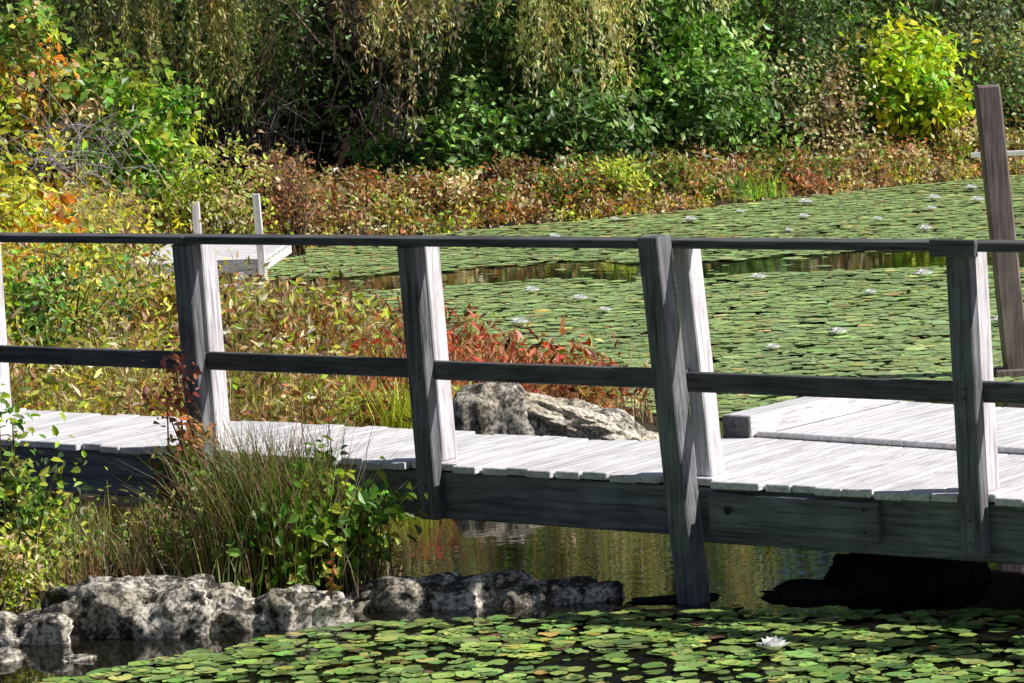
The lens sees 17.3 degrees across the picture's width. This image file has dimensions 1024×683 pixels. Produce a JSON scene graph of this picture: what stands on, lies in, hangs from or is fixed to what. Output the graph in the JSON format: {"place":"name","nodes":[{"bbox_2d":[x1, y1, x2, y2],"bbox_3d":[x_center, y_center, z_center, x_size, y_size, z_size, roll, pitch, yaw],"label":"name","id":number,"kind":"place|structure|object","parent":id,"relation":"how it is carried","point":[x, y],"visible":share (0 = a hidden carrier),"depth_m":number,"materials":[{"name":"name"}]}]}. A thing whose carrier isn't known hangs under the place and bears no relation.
{"place":"outdoors","nodes":[
{"label":"outdoors","id":0,"kind":"place"},
{"bbox_2d":[2,467,423,607],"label":"bank grass","id":1,"kind":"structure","parent":0,"point":[140,564],"depth_m":15.83,"materials":[{"name":"green plant"}]},
{"bbox_2d":[324,551,342,599],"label":"dry stem","id":2,"kind":"object","parent":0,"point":[333,565],"visible":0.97,"depth_m":15.11,"materials":[{"name":"brown plant"}]},
{"bbox_2d":[0,176,1023,682],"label":"pond water","id":3,"kind":"structure","parent":0,"point":[638,564],"depth_m":15.92,"materials":[{"name":"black liquid"}]},
{"bbox_2d":[0,647,26,662],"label":"boulder","id":4,"kind":"object","parent":3,"relation":"in","point":[8,654],"visible":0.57,"depth_m":14.74,"materials":[{"name":"stone"}]},
{"bbox_2d":[60,653,96,661],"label":"boulder","id":5,"kind":"object","parent":3,"relation":"in","point":[72,657],"visible":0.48,"depth_m":14.66,"materials":[{"name":"stone"}]},
{"bbox_2d":[39,607,1023,682],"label":"lily pads","id":6,"kind":"object","parent":3,"relation":"on","point":[622,623],"visible":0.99,"depth_m":14.29,"materials":[{"name":"green plant"}]},
{"bbox_2d":[757,636,789,650],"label":"water lily","id":7,"kind":"object","parent":6,"relation":"on","point":[775,643],"visible":1,"depth_m":14.00,"materials":[{"name":"white plant"}]},
{"bbox_2d":[491,576,625,606],"bbox_3d":[0.193,1.309,15.499,0.738,0.463,0.313,-3,6,0],"label":"boulder","id":8,"kind":"object","parent":3,"relation":"in","point":[548,591],"visible":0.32,"depth_m":15.38,"materials":[{"name":"stone"}]},
{"bbox_2d":[232,173,1023,417],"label":"lily pads","id":9,"kind":"object","parent":3,"relation":"on","point":[756,350],"visible":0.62,"depth_m":28.99,"materials":[{"name":"green plant"}]},
{"bbox_2d":[479,184,997,350],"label":"distant water lilies","id":10,"kind":"object","parent":9,"relation":"on","point":[923,273],"visible":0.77,"depth_m":29.59,"materials":[{"name":"white plant"}]},
{"bbox_2d":[641,430,658,440],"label":"boulder","id":11,"kind":"object","parent":3,"relation":"in","point":[650,435],"visible":0.09,"depth_m":19.98,"materials":[{"name":"stone"}]},
{"bbox_2d":[625,593,721,603],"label":"boulder","id":12,"kind":"object","parent":3,"relation":"in","point":[665,598],"visible":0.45,"depth_m":15.30,"materials":[{"name":"grey stone"}]},
{"bbox_2d":[759,579,868,599],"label":"boulder","id":13,"kind":"object","parent":3,"relation":"in","point":[802,589],"visible":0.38,"depth_m":15.21,"materials":[{"name":"grey stone"}]},
{"bbox_2d":[823,553,991,592],"bbox_3d":[1.820,1.228,15.483,0.829,0.563,0.530,-3,6,0],"label":"boulder","id":14,"kind":"object","parent":3,"relation":"in","point":[873,573],"visible":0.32,"depth_m":15.33,"materials":[{"name":"grey stone"}]},
{"bbox_2d":[973,84,1023,377],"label":"mooring post","id":15,"kind":"object","parent":3,"relation":"in","point":[998,193],"visible":0.88,"depth_m":22.30,"materials":[{"name":"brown wood"}]},
{"bbox_2d":[970,150,1023,157],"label":"distant dock railing","id":16,"kind":"object","parent":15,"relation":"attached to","point":[1009,153],"visible":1,"depth_m":38.44,"materials":[{"name":"white wood"}]},
{"bbox_2d":[0,0,1023,614],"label":"ground","id":17,"kind":"structure","parent":0,"point":[652,426],"depth_m":44.19,"materials":[{"name":"soil"}]},
{"bbox_2d":[0,607,73,647],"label":"boulder","id":18,"kind":"object","parent":17,"relation":"on","point":[32,627],"visible":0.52,"depth_m":15.05,"materials":[{"name":"stone"}]},
{"bbox_2d":[0,523,77,613],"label":"bank bush","id":19,"kind":"object","parent":17,"relation":"on","point":[8,595],"visible":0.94,"depth_m":15.37,"materials":[{"name":"green plant"}]},
{"bbox_2d":[0,0,112,38],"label":"deciduous tree","id":20,"kind":"object","parent":17,"relation":"on","point":[68,6],"visible":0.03,"depth_m":44.22,"materials":[{"name":"green plant"}]},
{"bbox_2d":[0,104,112,232],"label":"bank shrub","id":21,"kind":"object","parent":17,"relation":"on","point":[60,147],"visible":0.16,"depth_m":29.58,"materials":[{"name":"yellow plant"}]},
{"bbox_2d":[0,194,121,322],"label":"bank shrub","id":22,"kind":"object","parent":17,"relation":"on","point":[24,251],"visible":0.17,"depth_m":23.64,"materials":[{"name":"yellow plant"}]},
{"bbox_2d":[0,139,123,289],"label":"bank shrub","id":23,"kind":"object","parent":17,"relation":"on","point":[20,206],"visible":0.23,"depth_m":26.97,"materials":[{"name":"yellow plant"}]},
{"bbox_2d":[0,383,128,581],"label":"bank bush","id":24,"kind":"object","parent":17,"relation":"on","point":[11,511],"visible":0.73,"depth_m":15.78,"materials":[{"name":"green plant"}]},
{"bbox_2d":[0,0,145,204],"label":"bank shrub","id":25,"kind":"object","parent":17,"relation":"on","point":[23,89],"visible":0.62,"depth_m":34.08,"materials":[{"name":"yellow plant"}]},
{"bbox_2d":[0,0,178,199],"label":"green shrub","id":26,"kind":"object","parent":17,"relation":"on","point":[73,45],"visible":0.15,"depth_m":41.43,"materials":[{"name":"green plant"}]},
{"bbox_2d":[1,207,178,409],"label":"bank shrub","id":27,"kind":"object","parent":17,"relation":"on","point":[37,318],"visible":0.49,"depth_m":21.23,"materials":[{"name":"green plant"}]},
{"bbox_2d":[0,76,210,207],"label":"bare twig shrub","id":28,"kind":"object","parent":17,"relation":"on","point":[52,157],"visible":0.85,"depth_m":31.60,"materials":[{"name":"grey plant"}]},
{"bbox_2d":[51,186,211,290],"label":"bank shrub","id":29,"kind":"object","parent":17,"relation":"on","point":[133,254],"visible":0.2,"depth_m":28.27,"materials":[{"name":"yellow plant"}]},
{"bbox_2d":[53,28,217,246],"bbox_3d":[-3.896,-1.955,34.411,1.773,2.490,2.369,-3,6,0],"label":"bank shrub","id":30,"kind":"object","parent":17,"relation":"on","point":[153,136],"visible":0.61,"depth_m":34.26,"materials":[{"name":"green plant"}]},
{"bbox_2d":[35,574,254,640],"bbox_3d":[-1.641,1.391,15.288,1.145,0.684,0.514,-3,6,0],"label":"boulder","id":31,"kind":"object","parent":17,"relation":"on","point":[149,606],"visible":0.59,"depth_m":15.12,"materials":[{"name":"stone"}]},
{"bbox_2d":[101,466,225,573],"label":"bank bush","id":32,"kind":"object","parent":17,"relation":"on","point":[164,525],"visible":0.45,"depth_m":16.16,"materials":[{"name":"green plant"}]},
{"bbox_2d":[141,345,219,566],"bbox_3d":[-1.631,0.623,16.782,0.442,1.227,0.470,-3,6,0],"label":"climbing vine","id":33,"kind":"object","parent":17,"relation":"on","point":[177,388],"visible":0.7,"depth_m":16.71,"materials":[{"name":"red plant"}]},
{"bbox_2d":[74,244,293,375],"bbox_3d":[-2.297,-0.074,22.689,1.360,1.230,1.390,3,9,43],"label":"bank shrub","id":34,"kind":"object","parent":17,"relation":"on","point":[164,303],"visible":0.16,"depth_m":22.62,"materials":[{"name":"green plant"}]},
{"bbox_2d":[127,107,293,233],"bbox_3d":[-3.015,-1.516,33.619,1.652,1.712,1.603,-3,6,0],"label":"bank shrub","id":35,"kind":"object","parent":17,"relation":"on","point":[213,208],"visible":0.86,"depth_m":33.46,"materials":[{"name":"green plant"}]},
{"bbox_2d":[131,194,291,297],"bbox_3d":[-2.754,-0.743,30.851,1.270,1.290,2.802,-3,6,4],"label":"wooden dock","id":36,"kind":"object","parent":17,"relation":"on","point":[273,254],"visible":0.42,"depth_m":30.35,"materials":[{"name":"white wood"}]},
{"bbox_2d":[66,0,383,194],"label":"green shrub","id":37,"kind":"object","parent":17,"relation":"on","point":[261,141],"visible":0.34,"depth_m":41.82,"materials":[{"name":"green plant"}]},
{"bbox_2d":[0,0,480,184],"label":"willow tree","id":38,"kind":"object","parent":17,"relation":"on","point":[230,38],"visible":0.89,"depth_m":39.57,"materials":[{"name":"green plant"}]},
{"bbox_2d":[114,395,417,597],"bbox_3d":[-1.169,0.714,15.770,1.560,0.922,1.460,-3,6,0],"label":"sedge clump","id":39,"kind":"object","parent":17,"relation":"on","point":[255,481],"visible":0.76,"depth_m":15.66,"materials":[{"name":"green plant"}]},
{"bbox_2d":[216,583,353,631],"bbox_3d":[-1.035,1.373,15.269,0.669,0.560,0.395,-3,6,0],"label":"boulder","id":40,"kind":"object","parent":17,"relation":"on","point":[297,607],"visible":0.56,"depth_m":15.11,"materials":[{"name":"stone"}]},
{"bbox_2d":[228,141,342,228],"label":"autumn shrub","id":41,"kind":"object","parent":17,"relation":"on","point":[275,194],"visible":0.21,"depth_m":36.30,"materials":[{"name":"brown plant"}]},
{"bbox_2d":[172,0,405,133],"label":"deciduous tree","id":42,"kind":"object","parent":17,"relation":"on","point":[286,6],"visible":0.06,"depth_m":45.69,"materials":[{"name":"green plant"}]},
{"bbox_2d":[244,138,334,256],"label":"bank shrub","id":43,"kind":"object","parent":17,"relation":"on","point":[288,210],"visible":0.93,"depth_m":34.79,"materials":[{"name":"brown plant"}]},
{"bbox_2d":[235,296,380,404],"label":"bank shrub","id":44,"kind":"object","parent":17,"relation":"on","point":[297,320],"visible":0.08,"depth_m":21.59,"materials":[{"name":"brown plant"}]},
{"bbox_2d":[196,28,420,183],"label":"green shrub","id":45,"kind":"object","parent":17,"relation":"on","point":[309,146],"visible":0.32,"depth_m":43.32,"materials":[{"name":"green plant"}]},
{"bbox_2d":[207,435,427,591],"bbox_3d":[-0.935,0.901,15.754,0.931,0.886,0.832,-7,8,-34],"label":"foreground bush","id":46,"kind":"object","parent":17,"relation":"on","point":[366,520],"visible":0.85,"depth_m":15.65,"materials":[{"name":"green plant"}]},
{"bbox_2d":[216,0,435,182],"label":"dead branches","id":47,"kind":"object","parent":17,"relation":"on","point":[338,81],"visible":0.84,"depth_m":40.18,"materials":[{"name":"brown wood"}]},
{"bbox_2d":[0,156,656,500],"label":"marsh plants","id":48,"kind":"object","parent":17,"relation":"on","point":[122,392],"visible":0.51,"depth_m":21.12,"materials":[{"name":"yellow plant"}]},
{"bbox_2d":[250,0,465,172],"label":"willow tree","id":49,"kind":"object","parent":17,"relation":"on","point":[365,98],"visible":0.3,"depth_m":43.01,"materials":[{"name":"green plant"}]},
{"bbox_2d":[297,162,431,222],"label":"autumn shrub","id":50,"kind":"object","parent":17,"relation":"on","point":[366,196],"visible":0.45,"depth_m":37.12,"materials":[{"name":"brown plant"}]},
{"bbox_2d":[324,108,443,194],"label":"green shrub","id":51,"kind":"object","parent":17,"relation":"on","point":[390,148],"visible":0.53,"depth_m":40.22,"materials":[{"name":"green plant"}]},
{"bbox_2d":[356,377,464,428],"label":"yellow green grass","id":52,"kind":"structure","parent":17,"relation":"on","point":[392,416],"depth_m":20.01,"materials":[{"name":"green plant"}]},
{"bbox_2d":[375,159,492,221],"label":"autumn shrub","id":53,"kind":"object","parent":17,"relation":"on","point":[421,186],"visible":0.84,"depth_m":37.39,"materials":[{"name":"yellow plant"}]},
{"bbox_2d":[345,570,531,611],"bbox_3d":[-0.344,1.329,15.537,0.992,0.540,0.328,-3,6,0],"label":"boulder","id":54,"kind":"object","parent":17,"relation":"on","point":[452,591],"visible":0.37,"depth_m":15.42,"materials":[{"name":"stone"}]},
{"bbox_2d":[380,56,559,189],"bbox_3d":[-0.532,-2.486,39.756,1.956,1.837,1.785,1,8,33],"label":"green shrub","id":55,"kind":"object","parent":17,"relation":"on","point":[457,139],"visible":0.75,"depth_m":39.51,"materials":[{"name":"green plant"}]},
{"bbox_2d":[452,382,537,435],"bbox_3d":[-0.101,0.757,19.907,0.600,1.079,0.530,-3,6,0],"label":"boulder","id":56,"kind":"object","parent":17,"relation":"on","point":[489,408],"visible":0.26,"depth_m":19.64,"materials":[{"name":"stone"}]},
{"bbox_2d":[0,232,1023,604],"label":"wooden footbridge","id":57,"kind":"object","parent":17,"relation":"on","point":[680,492],"visible":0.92,"depth_m":15.54,"materials":[{"name":"grey wood"}]},
{"bbox_2d":[694,397,1023,472],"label":"wooden dock platform","id":58,"kind":"structure","parent":57,"relation":"attached to","point":[883,428],"depth_m":16.54,"materials":[{"name":"grey wood"}]},
{"bbox_2d":[377,0,647,172],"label":"tree","id":59,"kind":"object","parent":17,"relation":"on","point":[496,61],"visible":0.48,"depth_m":40.81,"materials":[{"name":"green plant"}]},
{"bbox_2d":[457,136,567,201],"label":"autumn shrub","id":60,"kind":"object","parent":17,"relation":"on","point":[506,174],"visible":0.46,"depth_m":38.14,"materials":[{"name":"brown plant"}]},
{"bbox_2d":[514,159,617,211],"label":"autumn shrub","id":61,"kind":"object","parent":17,"relation":"on","point":[581,192],"visible":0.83,"depth_m":37.82,"materials":[{"name":"brown plant"}]},
{"bbox_2d":[414,0,738,160],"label":"willow tree","id":62,"kind":"object","parent":17,"relation":"on","point":[548,24],"visible":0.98,"depth_m":39.69,"materials":[{"name":"green plant"}]},
{"bbox_2d":[490,0,669,45],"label":"deciduous tree","id":63,"kind":"object","parent":17,"relation":"on","point":[582,15],"visible":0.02,"depth_m":45.68,"materials":[{"name":"green plant"}]},
{"bbox_2d":[503,44,659,177],"bbox_3d":[0.779,-2.566,39.707,1.962,1.873,2.212,-3,6,0],"label":"green shrub","id":64,"kind":"object","parent":17,"relation":"on","point":[567,123],"visible":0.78,"depth_m":39.59,"materials":[{"name":"green plant"}]},
{"bbox_2d":[157,121,1023,247],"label":"shoreline plants","id":65,"kind":"object","parent":17,"relation":"on","point":[499,202],"visible":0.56,"depth_m":38.35,"materials":[{"name":"brown plant"}]},
{"bbox_2d":[537,393,646,437],"bbox_3d":[0.346,0.775,19.997,0.796,0.894,0.619,11,6,-2],"label":"boulder","id":66,"kind":"object","parent":17,"relation":"on","point":[624,420],"visible":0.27,"depth_m":19.86,"materials":[{"name":"stone"}]},
{"bbox_2d":[568,148,661,207],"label":"autumn shrub","id":67,"kind":"object","parent":17,"relation":"on","point":[621,176],"visible":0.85,"depth_m":38.13,"materials":[{"name":"yellow plant"}]},
{"bbox_2d":[233,157,1023,249],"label":"shoreline sedge","id":68,"kind":"object","parent":17,"relation":"on","point":[663,205],"visible":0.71,"depth_m":38.18,"materials":[{"name":"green plant"}]},
{"bbox_2d":[512,0,811,166],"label":"tree","id":69,"kind":"object","parent":17,"relation":"on","point":[676,33],"visible":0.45,"depth_m":40.96,"materials":[{"name":"green plant"}]},
{"bbox_2d":[598,146,730,196],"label":"autumn shrub","id":70,"kind":"object","parent":17,"relation":"on","point":[671,168],"visible":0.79,"depth_m":38.73,"materials":[{"name":"green plant"}]},
{"bbox_2d":[589,21,815,170],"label":"green shrub","id":71,"kind":"object","parent":17,"relation":"on","point":[695,120],"visible":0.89,"depth_m":40.22,"materials":[{"name":"green plant"}]},
{"bbox_2d":[689,167,789,199],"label":"green reeds","id":72,"kind":"object","parent":17,"relation":"on","point":[754,190],"visible":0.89,"depth_m":39.00,"materials":[{"name":"green plant"}]},
{"bbox_2d":[730,135,826,186],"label":"autumn shrub","id":73,"kind":"object","parent":17,"relation":"on","point":[789,160],"visible":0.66,"depth_m":40.00,"materials":[{"name":"green plant"}]},
{"bbox_2d":[686,0,954,159],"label":"green shrub","id":74,"kind":"object","parent":17,"relation":"on","point":[782,40],"visible":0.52,"depth_m":41.90,"materials":[{"name":"green plant"}]},
{"bbox_2d":[746,23,894,164],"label":"green shrub","id":75,"kind":"object","parent":17,"relation":"on","point":[811,122],"visible":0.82,"depth_m":41.01,"materials":[{"name":"green plant"}]},
{"bbox_2d":[813,0,926,60],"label":"deciduous tree","id":76,"kind":"object","parent":17,"relation":"on","point":[848,2],"depth_m":47.20,"materials":[{"name":"green plant"}]},
{"bbox_2d":[738,0,1023,145],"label":"green shrub","id":77,"kind":"object","parent":17,"relation":"on","point":[933,6],"visible":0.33,"depth_m":43.15,"materials":[{"name":"green plant"}]},
{"bbox_2d":[831,127,960,170],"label":"autumn shrub","id":78,"kind":"object","parent":17,"relation":"on","point":[904,151],"visible":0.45,"depth_m":40.94,"materials":[{"name":"brown plant"}]},
{"bbox_2d":[834,1,988,155],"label":"yellow green shrub","id":79,"kind":"object","parent":17,"relation":"on","point":[914,100],"visible":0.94,"depth_m":41.55,"materials":[{"name":"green plant"}]},
{"bbox_2d":[924,108,1023,161],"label":"autumn shrub","id":80,"kind":"object","parent":17,"relation":"on","point":[971,139],"visible":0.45,"depth_m":41.67,"materials":[{"name":"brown plant"}]},
{"bbox_2d":[945,0,1023,104],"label":"green shrub","id":81,"kind":"object","parent":17,"relation":"on","point":[1021,12],"visible":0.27,"depth_m":44.73,"materials":[{"name":"green plant"}]},
{"bbox_2d":[950,4,1023,147],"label":"green shrub","id":82,"kind":"object","parent":17,"relation":"on","point":[1014,102],"visible":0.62,"depth_m":42.66,"materials":[{"name":"green plant"}]},
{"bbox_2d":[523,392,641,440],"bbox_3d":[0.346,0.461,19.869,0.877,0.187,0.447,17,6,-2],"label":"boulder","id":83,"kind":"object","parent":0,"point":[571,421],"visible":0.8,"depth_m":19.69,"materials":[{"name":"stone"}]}
]}

